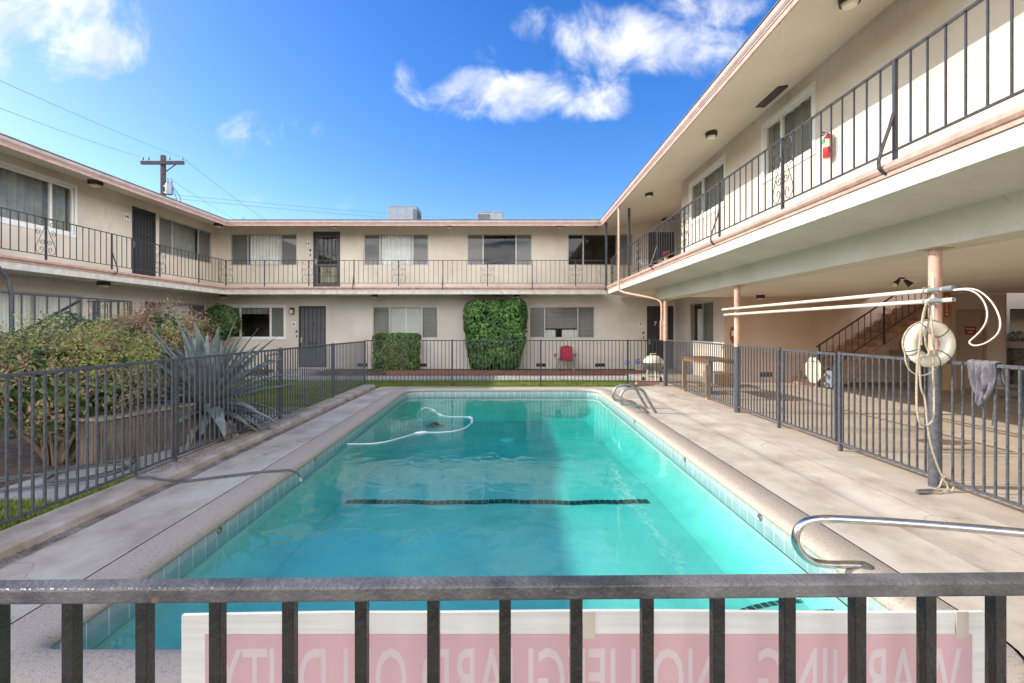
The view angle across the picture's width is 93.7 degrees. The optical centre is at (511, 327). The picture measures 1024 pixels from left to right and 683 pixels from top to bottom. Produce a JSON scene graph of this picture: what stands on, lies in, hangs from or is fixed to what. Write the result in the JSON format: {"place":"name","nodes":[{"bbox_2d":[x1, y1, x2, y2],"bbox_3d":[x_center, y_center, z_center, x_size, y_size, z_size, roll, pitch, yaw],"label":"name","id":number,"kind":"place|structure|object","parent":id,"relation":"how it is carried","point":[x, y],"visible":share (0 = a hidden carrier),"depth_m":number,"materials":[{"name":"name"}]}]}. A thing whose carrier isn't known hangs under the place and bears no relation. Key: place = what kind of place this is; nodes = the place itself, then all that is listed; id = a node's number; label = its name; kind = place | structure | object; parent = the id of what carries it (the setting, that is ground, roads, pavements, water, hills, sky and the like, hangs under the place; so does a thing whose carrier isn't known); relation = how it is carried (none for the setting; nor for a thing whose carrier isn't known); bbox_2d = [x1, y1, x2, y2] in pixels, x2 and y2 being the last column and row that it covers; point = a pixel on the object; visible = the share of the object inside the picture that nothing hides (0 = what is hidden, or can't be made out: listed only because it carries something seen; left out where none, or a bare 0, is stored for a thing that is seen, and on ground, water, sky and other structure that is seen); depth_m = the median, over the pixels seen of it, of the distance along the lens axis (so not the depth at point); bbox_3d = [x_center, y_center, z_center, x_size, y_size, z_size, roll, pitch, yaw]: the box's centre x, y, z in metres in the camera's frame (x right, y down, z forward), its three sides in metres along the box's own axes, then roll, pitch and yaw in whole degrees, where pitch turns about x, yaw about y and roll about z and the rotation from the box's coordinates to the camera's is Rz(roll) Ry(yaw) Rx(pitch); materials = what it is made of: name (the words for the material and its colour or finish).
{"place":"outdoors","nodes":[
{"label":"outdoors","id":0,"kind":"place"},
{"bbox_2d":[0,408,297,502],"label":"garden path","id":1,"kind":"structure","parent":0,"point":[26,493],"depth_m":5.12,"materials":[{"name":"concrete"}]},
{"bbox_2d":[71,402,193,465],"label":"low garden wall","id":2,"kind":"structure","parent":1,"relation":"on","point":[82,443],"depth_m":5.68,"materials":[{"name":"beige concrete"}]},
{"bbox_2d":[0,456,301,491],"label":"garden hose","id":3,"kind":"object","parent":1,"relation":"on","point":[71,480],"visible":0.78,"depth_m":4.96,"materials":[{"name":"rubber"}]},
{"bbox_2d":[0,371,650,488],"bbox_3d":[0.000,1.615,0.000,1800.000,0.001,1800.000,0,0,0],"label":"ground","id":4,"kind":"structure","parent":0,"point":[13,456],"depth_m":6.13,"materials":[{"name":"soil"}]},
{"bbox_2d":[0,266,131,376],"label":"railing","id":5,"kind":"object","parent":4,"relation":"on","point":[96,307],"visible":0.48,"depth_m":9.55,"materials":[{"name":"metal"}]},
{"bbox_2d":[0,310,138,417],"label":"dark shrub","id":6,"kind":"object","parent":4,"relation":"on","point":[73,315],"visible":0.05,"depth_m":8.95,"materials":[{"name":"green plant"}]},
{"bbox_2d":[0,307,187,465],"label":"nandina shrub","id":7,"kind":"object","parent":4,"relation":"on","point":[93,351],"visible":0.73,"depth_m":5.48,"materials":[{"name":"green plant"}]},
{"bbox_2d":[49,350,181,423],"bbox_3d":[-6.110,1.016,7.421,2.168,1.541,1.583,0,0,0],"label":"nandina shrub","id":8,"kind":"object","parent":4,"relation":"on","point":[141,391],"visible":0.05,"depth_m":7.43,"materials":[{"name":"green plant"}]},
{"bbox_2d":[0,133,240,400],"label":"apartment building","id":9,"kind":"structure","parent":4,"relation":"on","point":[37,181],"depth_m":12.40,"materials":[{"name":"beige paint"}]},
{"bbox_2d":[0,164,73,234],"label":"window","id":10,"kind":"structure","parent":9,"relation":"in","point":[21,191],"depth_m":11.27,"materials":[{"name":"grey glass"}]},
{"bbox_2d":[0,290,81,341],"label":"window","id":11,"kind":"structure","parent":9,"relation":"in","point":[28,300],"depth_m":11.18,"materials":[{"name":"glass"}]},
{"bbox_2d":[87,179,103,187],"bbox_3d":[-10.500,-3.641,12.100,0.220,0.154,0.220,0,0,0],"label":"ceiling light","id":12,"kind":"object","parent":9,"relation":"attached to","point":[95,183],"visible":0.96,"depth_m":12.01,"materials":[{"name":"brown metal"}]},
{"bbox_2d":[96,281,110,286],"bbox_3d":[-10.550,-1.130,12.400,0.200,0.140,0.200,0,0,0],"label":"ceiling light","id":13,"kind":"object","parent":9,"relation":"attached to","point":[103,284],"visible":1,"depth_m":12.32,"materials":[{"name":"brown metal"}]},
{"bbox_2d":[0,207,224,282],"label":"walkway railing","id":14,"kind":"object","parent":9,"relation":"on","point":[112,254],"visible":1,"depth_m":11.81,"materials":[{"name":"black metal"}]},
{"bbox_2d":[132,206,155,276],"bbox_3d":[-11.135,-2.510,14.495,0.130,2.140,0.950,0,0,0],"label":"door","id":15,"kind":"structure","parent":9,"relation":"in","point":[143,221],"depth_m":14.54,"materials":[{"name":"black metal"}]},
{"bbox_2d":[145,301,203,335],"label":"window","id":16,"kind":"structure","parent":9,"relation":"in","point":[199,308],"depth_m":16.21,"materials":[{"name":"glass"}]},
{"bbox_2d":[159,216,210,263],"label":"window","id":17,"kind":"structure","parent":9,"relation":"in","point":[173,234],"depth_m":16.44,"materials":[{"name":"glass"}]},
{"bbox_2d":[85,290,227,403],"bbox_3d":[-6.401,0.470,8.732,2.238,2.303,2.070,0,0,0],"label":"nandina shrub","id":18,"kind":"object","parent":4,"relation":"on","point":[170,332],"visible":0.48,"depth_m":8.40,"materials":[{"name":"green plant"}]},
{"bbox_2d":[140,155,184,200],"bbox_3d":[-21.667,-4.555,29.859,2.652,12.450,0.560,0,0,5],"label":"utility pole","id":19,"kind":"object","parent":4,"relation":"on","point":[166,187],"visible":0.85,"depth_m":29.75,"materials":[{"name":"brown wood"}]},
{"bbox_2d":[1,81,179,156],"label":"power line","id":20,"kind":"object","parent":19,"relation":"attached to","point":[83,117],"visible":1,"depth_m":19.06,"materials":[{"name":"grey metal"}]},
{"bbox_2d":[180,195,457,218],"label":"power line","id":21,"kind":"object","parent":19,"relation":"attached to","point":[300,206],"visible":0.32,"depth_m":40.14,"materials":[{"name":"grey metal"}]},
{"bbox_2d":[0,385,375,560],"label":"pool curb","id":22,"kind":"structure","parent":4,"relation":"on","point":[20,537],"depth_m":4.55,"materials":[{"name":"grey concrete"}]},
{"bbox_2d":[0,340,365,525],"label":"pool fence","id":23,"kind":"object","parent":22,"relation":"on","point":[314,378],"visible":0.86,"depth_m":5.30,"materials":[{"name":"grey metal"}]},
{"bbox_2d":[0,389,373,563],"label":"leaf litter","id":24,"kind":"object","parent":22,"relation":"on","point":[178,469],"visible":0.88,"depth_m":5.41,"materials":[{"name":"brown plant"}]},
{"bbox_2d":[0,387,379,568],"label":"drain gutter","id":25,"kind":"object","parent":4,"relation":"on","point":[50,541],"visible":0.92,"depth_m":4.42,"materials":[{"name":"grey concrete"}]},
{"bbox_2d":[124,314,304,447],"bbox_3d":[-4.431,0.701,7.110,2.692,1.795,2.490,0,0,0],"label":"agave plant","id":26,"kind":"object","parent":4,"relation":"on","point":[193,347],"visible":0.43,"depth_m":6.75,"materials":[{"name":"green plant"}]},
{"bbox_2d":[241,369,272,373],"bbox_3d":[-9.950,1.580,17.300,2.100,0.080,1.160,0,0,0],"label":"planting bed","id":27,"kind":"object","parent":4,"relation":"on","point":[259,371],"visible":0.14,"depth_m":17.19,"materials":[{"name":"soil"}]},
{"bbox_2d":[201,303,242,350],"bbox_3d":[-10.277,0.355,17.006,1.345,2.503,1.241,0,0,0],"label":"round shrub","id":28,"kind":"object","parent":27,"relation":"on","point":[227,315],"visible":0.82,"depth_m":16.72,"materials":[{"name":"green plant"}]},
{"bbox_2d":[269,369,319,375],"bbox_3d":[-7.440,1.570,16.530,1.080,0.200,1.540,0,0,0],"label":"door step","id":29,"kind":"object","parent":4,"relation":"on","point":[294,372],"depth_m":16.04,"materials":[{"name":"concrete"}]},
{"bbox_2d":[214,217,675,370],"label":"apartment building","id":30,"kind":"structure","parent":4,"relation":"on","point":[332,308],"depth_m":17.90,"materials":[{"name":"beige paint"}]},
{"bbox_2d":[229,306,285,339],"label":"window","id":31,"kind":"structure","parent":30,"relation":"in","point":[268,321],"depth_m":18.07,"materials":[{"name":"glass"}]},
{"bbox_2d":[231,234,319,271],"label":"window","id":32,"kind":"structure","parent":30,"relation":"in","point":[243,246],"depth_m":17.96,"materials":[{"name":"glass"}]},
{"bbox_2d":[299,306,325,366],"bbox_3d":[-7.450,0.325,17.935,1.020,2.290,0.130,0,0,0],"label":"door","id":33,"kind":"structure","parent":30,"relation":"in","point":[310,334],"depth_m":17.96,"materials":[{"name":"black metal"}]},
{"bbox_2d":[313,232,339,286],"bbox_3d":[-6.915,-2.520,18.335,1.010,2.160,0.930,0,0,0],"label":"door","id":34,"kind":"structure","parent":30,"relation":"in","point":[330,271],"depth_m":17.97,"materials":[{"name":"black metal"}]},
{"bbox_2d":[364,234,428,265],"bbox_3d":[-4.325,-2.920,17.994,2.430,1.180,0.138,0,0,0],"label":"window","id":35,"kind":"structure","parent":30,"relation":"in","point":[376,246],"depth_m":17.96,"materials":[{"name":"glass"}]},
{"bbox_2d":[387,206,421,218],"bbox_3d":[-4.585,-4.628,20.550,1.240,0.895,1.130,0,0,0],"label":"rooftop air conditioner","id":36,"kind":"object","parent":30,"relation":"on","point":[404,212],"visible":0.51,"depth_m":20.00,"materials":[{"name":"white metal"}]},
{"bbox_2d":[373,306,437,337],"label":"window","id":37,"kind":"structure","parent":30,"relation":"in","point":[422,320],"depth_m":18.03,"materials":[{"name":"glass"}]},
{"bbox_2d":[219,260,604,289],"bbox_3d":[-3.463,-1.845,16.608,13.436,1.029,0.175,0,0,0],"label":"walkway railing","id":38,"kind":"object","parent":30,"relation":"on","point":[353,282],"visible":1,"depth_m":16.67,"materials":[{"name":"black metal"}]},
{"bbox_2d":[476,212,502,218],"bbox_3d":[-1.025,-4.883,22.500,1.220,0.905,1.030,0,0,0],"label":"rooftop air conditioner","id":39,"kind":"object","parent":30,"relation":"on","point":[489,215],"visible":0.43,"depth_m":22.00,"materials":[{"name":"white metal"}]},
{"bbox_2d":[467,234,531,265],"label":"window","id":40,"kind":"structure","parent":30,"relation":"in","point":[479,246],"depth_m":17.96,"materials":[{"name":"glass"}]},
{"bbox_2d":[492,237,514,247],"bbox_3d":[-0.287,-3.305,18.472,1.076,0.410,1.062,0,0,0],"label":"ceiling fan","id":41,"kind":"object","parent":30,"relation":"attached to","point":[504,245],"visible":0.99,"depth_m":18.39,"materials":[{"name":"black plastic"}]},
{"bbox_2d":[529,306,593,337],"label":"window","id":42,"kind":"structure","parent":30,"relation":"in","point":[544,321],"depth_m":18.03,"materials":[{"name":"glass"}]},
{"bbox_2d":[568,234,631,265],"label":"window","id":43,"kind":"structure","parent":30,"relation":"in","point":[580,246],"depth_m":20.10,"materials":[{"name":"glass"}]},
{"bbox_2d":[647,306,672,368],"bbox_3d":[5.525,0.360,17.935,0.990,2.360,0.130,0,0,0],"label":"door","id":44,"kind":"structure","parent":30,"relation":"in","point":[653,312],"depth_m":17.96,"materials":[{"name":"black metal"}]},
{"bbox_2d":[649,232,673,267],"bbox_3d":[5.575,-2.510,17.935,0.970,2.140,0.130,0,0,0],"label":"door","id":45,"kind":"structure","parent":30,"relation":"in","point":[654,233],"depth_m":17.96,"materials":[{"name":"black metal"}]},
{"bbox_2d":[319,369,633,373],"bbox_3d":[-1.150,1.570,17.305,11.300,0.100,1.150,0,0,0],"label":"planting bed","id":46,"kind":"object","parent":4,"relation":"on","point":[373,372],"visible":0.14,"depth_m":17.58,"materials":[{"name":"soil"}]},
{"bbox_2d":[372,332,421,370],"bbox_3d":[-4.124,0.874,17.217,1.701,1.483,0.942,0,0,0],"label":"clipped hedge","id":47,"kind":"object","parent":46,"relation":"on","point":[398,355],"visible":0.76,"depth_m":16.87,"materials":[{"name":"green plant"}]},
{"bbox_2d":[463,297,527,369],"bbox_3d":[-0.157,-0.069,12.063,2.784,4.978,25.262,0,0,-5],"label":"climbing bush","id":48,"kind":"object","parent":46,"relation":"on","point":[514,312],"visible":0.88,"depth_m":16.86,"materials":[{"name":"green plant"}]},
{"bbox_2d":[554,346,575,369],"bbox_3d":[1.933,1.081,17.279,0.780,0.881,0.661,0,0,12],"label":"camp chair","id":49,"kind":"object","parent":46,"relation":"on","point":[563,353],"visible":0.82,"depth_m":17.45,"materials":[{"name":"red fabric"}]},
{"bbox_2d":[385,370,643,374],"bbox_3d":[0.100,1.545,16.610,8.900,0.150,0.220,0,0,0],"label":"brick edging","id":50,"kind":"object","parent":4,"relation":"on","point":[501,372],"visible":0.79,"depth_m":16.50,"materials":[{"name":"red brick"}]},
{"bbox_2d":[245,376,640,380],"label":"path","id":51,"kind":"structure","parent":0,"point":[523,378],"depth_m":15.19,"materials":[{"name":"concrete"}]},
{"bbox_2d":[263,382,635,386],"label":"lawn","id":52,"kind":"structure","parent":0,"point":[500,386],"depth_m":12.98,"materials":[{"name":"plant"}]},
{"bbox_2d":[0,379,636,530],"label":"grass","id":53,"kind":"structure","parent":52,"relation":"on","point":[13,504],"depth_m":12.19,"materials":[{"name":"green plant"}]},
{"bbox_2d":[366,340,662,385],"bbox_3d":[0.058,0.942,12.955,8.025,1.257,0.042,0,0,0],"label":"pool fence","id":54,"kind":"object","parent":52,"relation":"on","point":[540,381],"visible":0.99,"depth_m":12.95,"materials":[{"name":"black metal"}]},
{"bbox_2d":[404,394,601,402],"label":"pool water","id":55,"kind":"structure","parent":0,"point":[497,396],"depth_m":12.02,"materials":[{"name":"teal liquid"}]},
{"bbox_2d":[347,407,472,443],"bbox_3d":[-1.405,1.912,9.243,1.502,0.459,4.566,0,0,7],"label":"pool cleaner hose","id":56,"kind":"object","parent":55,"relation":"on","point":[421,432],"visible":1,"depth_m":7.89,"materials":[{"name":"white plastic"}]},
{"bbox_2d":[0,387,1023,655],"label":"pool deck","id":57,"kind":"structure","parent":0,"point":[88,551],"depth_m":4.02,"materials":[{"name":"concrete"}]},
{"bbox_2d":[93,398,847,648],"bbox_3d":[-0.250,2.095,7.370,4.900,0.550,10.060,0,0,0],"label":"pool basin","id":58,"kind":"object","parent":57,"relation":"in","point":[681,522],"visible":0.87,"depth_m":5.44,"materials":[{"name":"liquid"}]},
{"bbox_2d":[426,422,443,427],"bbox_3d":[-1.860,2.321,11.600,0.440,0.090,0.440,0,0,0],"label":"pool cleaner","id":59,"kind":"object","parent":58,"relation":"on","point":[434,425],"visible":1,"depth_m":11.51,"materials":[{"name":"black plastic"}]},
{"bbox_2d":[52,392,888,648],"bbox_3d":[-0.250,1.730,7.370,4.900,0.200,10.060,0,0,0],"label":"waterline tile","id":60,"kind":"object","parent":58,"relation":"attached to","point":[103,625],"visible":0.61,"depth_m":4.52,"materials":[{"name":"tile"}]},
{"bbox_2d":[344,499,648,504],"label":"pool floor tiles","id":61,"kind":"object","parent":58,"relation":"on","point":[498,501],"visible":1,"depth_m":6.05,"materials":[{"name":"black tile"}]},
{"bbox_2d":[737,599,830,610],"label":"pool steps","id":62,"kind":"structure","parent":58,"relation":"on","point":[801,606],"depth_m":3.50,"materials":[{"name":"paint"}]},
{"bbox_2d":[739,599,834,610],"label":"pool step tiles","id":63,"kind":"object","parent":62,"relation":"on","point":[764,604],"visible":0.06,"depth_m":3.52,"materials":[{"name":"tile"}]},
{"bbox_2d":[0,572,1023,682],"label":"pool fence","id":64,"kind":"object","parent":57,"relation":"on","point":[73,596],"visible":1,"depth_m":0.65,"materials":[{"name":"metal"}]},
{"bbox_2d":[181,609,984,682],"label":"warning sign","id":65,"kind":"object","parent":64,"relation":"attached to","point":[469,646],"visible":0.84,"depth_m":0.70,"materials":[{"name":"plastic"}]},
{"bbox_2d":[11,387,1023,682],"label":"pool coping","id":66,"kind":"object","parent":57,"relation":"on","point":[35,639],"visible":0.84,"depth_m":3.49,"materials":[{"name":"beige concrete"}]},
{"bbox_2d":[791,515,1023,569],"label":"pool handrail","id":67,"kind":"object","parent":66,"relation":"on","point":[800,526],"visible":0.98,"depth_m":2.96,"materials":[{"name":"metal"}]},
{"bbox_2d":[612,384,656,413],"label":"pool ladder rails","id":68,"kind":"object","parent":57,"relation":"on","point":[619,400],"visible":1,"depth_m":8.85,"materials":[{"name":"metal"}]},
{"bbox_2d":[631,386,1023,571],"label":"deck swale","id":69,"kind":"structure","parent":57,"relation":"attached to","point":[980,552],"depth_m":4.67,"materials":[{"name":"concrete"}]},
{"bbox_2d":[650,389,1023,555],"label":"deck joint","id":70,"kind":"object","parent":69,"relation":"on","point":[862,483],"visible":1,"depth_m":4.74,"materials":[{"name":"grey concrete"}]},
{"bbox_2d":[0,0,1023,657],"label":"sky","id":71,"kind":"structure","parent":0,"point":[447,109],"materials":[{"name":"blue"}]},
{"bbox_2d":[625,370,1023,527],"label":"patio","id":72,"kind":"structure","parent":0,"point":[1004,513],"depth_m":7.09,"materials":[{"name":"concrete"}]},
{"bbox_2d":[635,382,658,384],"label":"kerb block","id":73,"kind":"structure","parent":72,"relation":"on","point":[647,383],"depth_m":13.16,"materials":[{"name":"concrete"}]},
{"bbox_2d":[642,353,662,380],"bbox_3d":[4.080,1.152,13.841,0.570,0.846,0.588,0,0,0],"label":"kettle grill","id":74,"kind":"object","parent":72,"relation":"on","point":[648,363],"visible":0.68,"depth_m":13.67,"materials":[{"name":"white metal"}]},
{"bbox_2d":[682,356,741,399],"bbox_3d":[4.588,1.127,11.150,0.725,0.863,1.600,0,0,0],"label":"work table","id":75,"kind":"object","parent":72,"relation":"on","point":[707,398],"visible":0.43,"depth_m":11.06,"materials":[{"name":"brown wood"}]},
{"bbox_2d":[705,371,733,386],"bbox_3d":[5.600,1.374,12.950,0.600,0.368,0.700,0,0,0],"label":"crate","id":76,"kind":"object","parent":72,"relation":"on","point":[722,378],"visible":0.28,"depth_m":12.60,"materials":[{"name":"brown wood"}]},
{"bbox_2d":[666,340,781,427],"bbox_3d":[4.160,0.934,10.160,0.042,1.272,5.480,0,0,0],"label":"pool fence","id":77,"kind":"object","parent":72,"relation":"on","point":[778,385],"visible":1,"depth_m":9.20,"materials":[{"name":"grey metal"}]},
{"bbox_2d":[781,349,837,441],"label":"fence gate","id":78,"kind":"structure","parent":77,"relation":"attached to","point":[831,378],"depth_m":6.58,"materials":[{"name":"grey metal"}]},
{"bbox_2d":[805,357,820,382],"bbox_3d":[4.186,0.585,6.670,0.015,0.351,0.351,0,0,0],"label":"octagonal sign","id":79,"kind":"object","parent":78,"relation":"hanging from","point":[814,370],"visible":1,"depth_m":6.64,"materials":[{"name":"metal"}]},
{"bbox_2d":[596,0,1023,487],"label":"apartment building","id":80,"kind":"structure","parent":72,"relation":"on","point":[944,207],"depth_m":6.73,"materials":[{"name":"beige paint"}]},
{"bbox_2d":[690,301,712,342],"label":"window","id":81,"kind":"structure","parent":80,"relation":"in","point":[703,311],"depth_m":15.44,"materials":[{"name":"glass"}]},
{"bbox_2d":[691,159,723,221],"bbox_3d":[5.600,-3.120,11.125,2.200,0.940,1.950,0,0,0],"label":"window","id":82,"kind":"structure","parent":80,"relation":"in","point":[718,175],"depth_m":11.24,"materials":[{"name":"grey glass"}]},
{"bbox_2d":[705,130,717,139],"bbox_3d":[3.800,-3.676,9.150,0.220,0.125,0.218,0,0,0],"label":"ceiling light","id":83,"kind":"object","parent":80,"relation":"attached to","point":[710,134],"visible":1,"depth_m":9.08,"materials":[{"name":"brown metal"}]},
{"bbox_2d":[730,326,733,342],"bbox_3d":[6.359,0.146,13.698,0.166,0.551,0.197,0,0,-42],"label":"fire extinguisher","id":84,"kind":"object","parent":80,"relation":"attached to","point":[732,335],"visible":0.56,"depth_m":13.69,"materials":[{"name":"red paint"}]},
{"bbox_2d":[764,89,811,176],"bbox_3d":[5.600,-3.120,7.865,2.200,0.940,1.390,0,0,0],"label":"window","id":85,"kind":"structure","parent":80,"relation":"in","point":[802,113],"depth_m":7.98,"materials":[{"name":"glass"}]},
{"bbox_2d":[610,0,1023,283],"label":"walkway railing","id":86,"kind":"object","parent":80,"relation":"on","point":[893,122],"visible":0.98,"depth_m":4.88,"materials":[{"name":"black metal"}]},
{"bbox_2d":[822,132,834,158],"bbox_3d":[4.412,-2.583,6.713,0.172,0.399,0.139,0,0,28],"label":"fire extinguisher","id":87,"kind":"object","parent":80,"relation":"attached to","point":[826,146],"visible":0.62,"depth_m":6.70,"materials":[{"name":"red paint"}]},
{"bbox_2d":[838,0,860,9],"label":"ceiling light","id":88,"kind":"object","parent":80,"relation":"attached to","point":[846,4],"visible":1,"depth_m":5.38,"materials":[{"name":"white metal"}]},
{"bbox_2d":[816,293,927,387],"bbox_3d":[9.690,-0.115,12.580,3.439,3.361,0.034,0,0,0],"label":"stair railing","id":89,"kind":"object","parent":80,"relation":"attached to","point":[826,340],"visible":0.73,"depth_m":12.57,"materials":[{"name":"black metal"}]},
{"bbox_2d":[891,277,913,287],"bbox_3d":[6.875,-0.797,8.469,0.383,0.185,0.162,0,0,0],"label":"spotlight","id":90,"kind":"object","parent":80,"relation":"attached to","point":[895,283],"visible":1,"depth_m":8.44,"materials":[{"name":"brown metal"}]},
{"bbox_2d":[902,319,955,375],"bbox_3d":[3.985,0.190,4.580,0.478,0.548,0.116,0,0,6],"label":"life ring","id":91,"kind":"object","parent":80,"relation":"hanging from","point":[944,334],"visible":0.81,"depth_m":4.55,"materials":[{"name":"plastic"}]},
{"bbox_2d":[932,277,934,348],"bbox_3d":[4.090,-0.110,4.660,0.022,0.760,0.022,0,0,23],"label":"conduit strip","id":92,"kind":"object","parent":80,"relation":"attached to","point":[933,297],"visible":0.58,"depth_m":4.65,"materials":[{"name":"white metal"}]},
{"bbox_2d":[915,301,954,493],"bbox_3d":[3.937,0.655,4.510,0.549,1.808,0.173,0,0,-27],"label":"throw rope","id":93,"kind":"object","parent":80,"relation":"hanging from","point":[933,352],"visible":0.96,"depth_m":4.41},
{"bbox_2d":[915,489,934,493],"bbox_3d":[3.880,1.535,4.510,0.161,0.042,0.042,0,0,-7],"label":"rope weight","id":94,"kind":"object","parent":93,"relation":"attached to","point":[923,491],"visible":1,"depth_m":4.49,"materials":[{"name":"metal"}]},
{"bbox_2d":[944,292,948,316],"bbox_3d":[10.865,-0.580,11.993,0.130,0.620,0.009,0,0,0],"label":"extinguisher arrow sign","id":95,"kind":"object","parent":80,"relation":"attached to","point":[946,307],"visible":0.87,"depth_m":11.99,"materials":[{"name":"red plastic"}]},
{"bbox_2d":[965,326,975,334],"bbox_3d":[11.705,0.065,12.254,0.270,0.210,0.009,0,0,0],"label":"fire panel sign","id":96,"kind":"object","parent":80,"relation":"attached to","point":[970,330],"visible":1,"depth_m":12.25,"materials":[{"name":"red plastic"}]},
{"bbox_2d":[956,309,986,388],"bbox_3d":[11.680,0.535,12.235,0.800,2.030,0.130,0,0,0],"label":"door","id":97,"kind":"structure","parent":80,"relation":"in","point":[965,351],"depth_m":12.26,"materials":[{"name":"metal"}]},
{"bbox_3d":[4.049,-0.369,8.870,0.085,0.083,0.012,0,0,0],"label":"pole hook","id":98,"kind":"object","parent":80,"relation":"attached to","visible":0},
{"bbox_2d":[722,287,942,310],"bbox_3d":[4.050,-0.361,6.825,0.045,0.053,4.810,0,0,0],"label":"pool pole","id":99,"kind":"object","parent":98,"relation":"on","point":[927,290],"visible":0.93,"depth_m":5.72,"materials":[{"name":"white metal"}]},
{"bbox_2d":[941,285,1000,345],"bbox_3d":[4.050,-0.117,4.237,0.052,0.553,0.525,0,0,0],"label":"rescue hook","id":100,"kind":"object","parent":99,"relation":"attached to","point":[949,288],"visible":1,"depth_m":4.14,"materials":[{"name":"white metal"}]},
{"bbox_3d":[4.049,-0.264,8.870,0.085,0.083,0.012,0,0,0],"label":"pole hook","id":101,"kind":"object","parent":80,"relation":"attached to","visible":0},
{"bbox_2d":[723,297,955,315],"bbox_3d":[4.050,-0.256,6.775,0.045,0.053,4.750,0,0,0],"label":"pool pole","id":102,"kind":"object","parent":101,"relation":"on","point":[935,300],"visible":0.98,"depth_m":5.60,"materials":[{"name":"white metal"}]},
{"bbox_2d":[838,351,1023,508],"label":"pool fence","id":103,"kind":"object","parent":72,"relation":"on","point":[841,443],"visible":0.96,"depth_m":4.93,"materials":[{"name":"grey metal"}]},
{"bbox_2d":[967,359,1005,406],"bbox_3d":[4.159,0.489,4.221,0.154,0.414,0.271,0,0,0],"label":"towel","id":104,"kind":"object","parent":103,"relation":"hanging from","point":[982,376],"visible":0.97,"depth_m":4.18,"materials":[{"name":"grey fabric"}]},
{"bbox_2d":[991,384,1023,428],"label":"patio chair","id":105,"kind":"object","parent":72,"relation":"on","point":[1015,398],"visible":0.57,"depth_m":7.49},
{"bbox_2d":[1001,370,1023,416],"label":"patio chair","id":106,"kind":"object","parent":72,"relation":"on","point":[1015,389],"visible":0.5,"depth_m":8.57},
{"bbox_2d":[1007,349,1023,384],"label":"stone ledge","id":107,"kind":"object","parent":72,"relation":"on","point":[1015,357],"visible":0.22,"depth_m":12.86,"materials":[{"name":"brown stone"}]},
{"bbox_2d":[1007,331,1023,349],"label":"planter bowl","id":108,"kind":"object","parent":107,"relation":"on","point":[1014,342],"visible":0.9,"depth_m":12.95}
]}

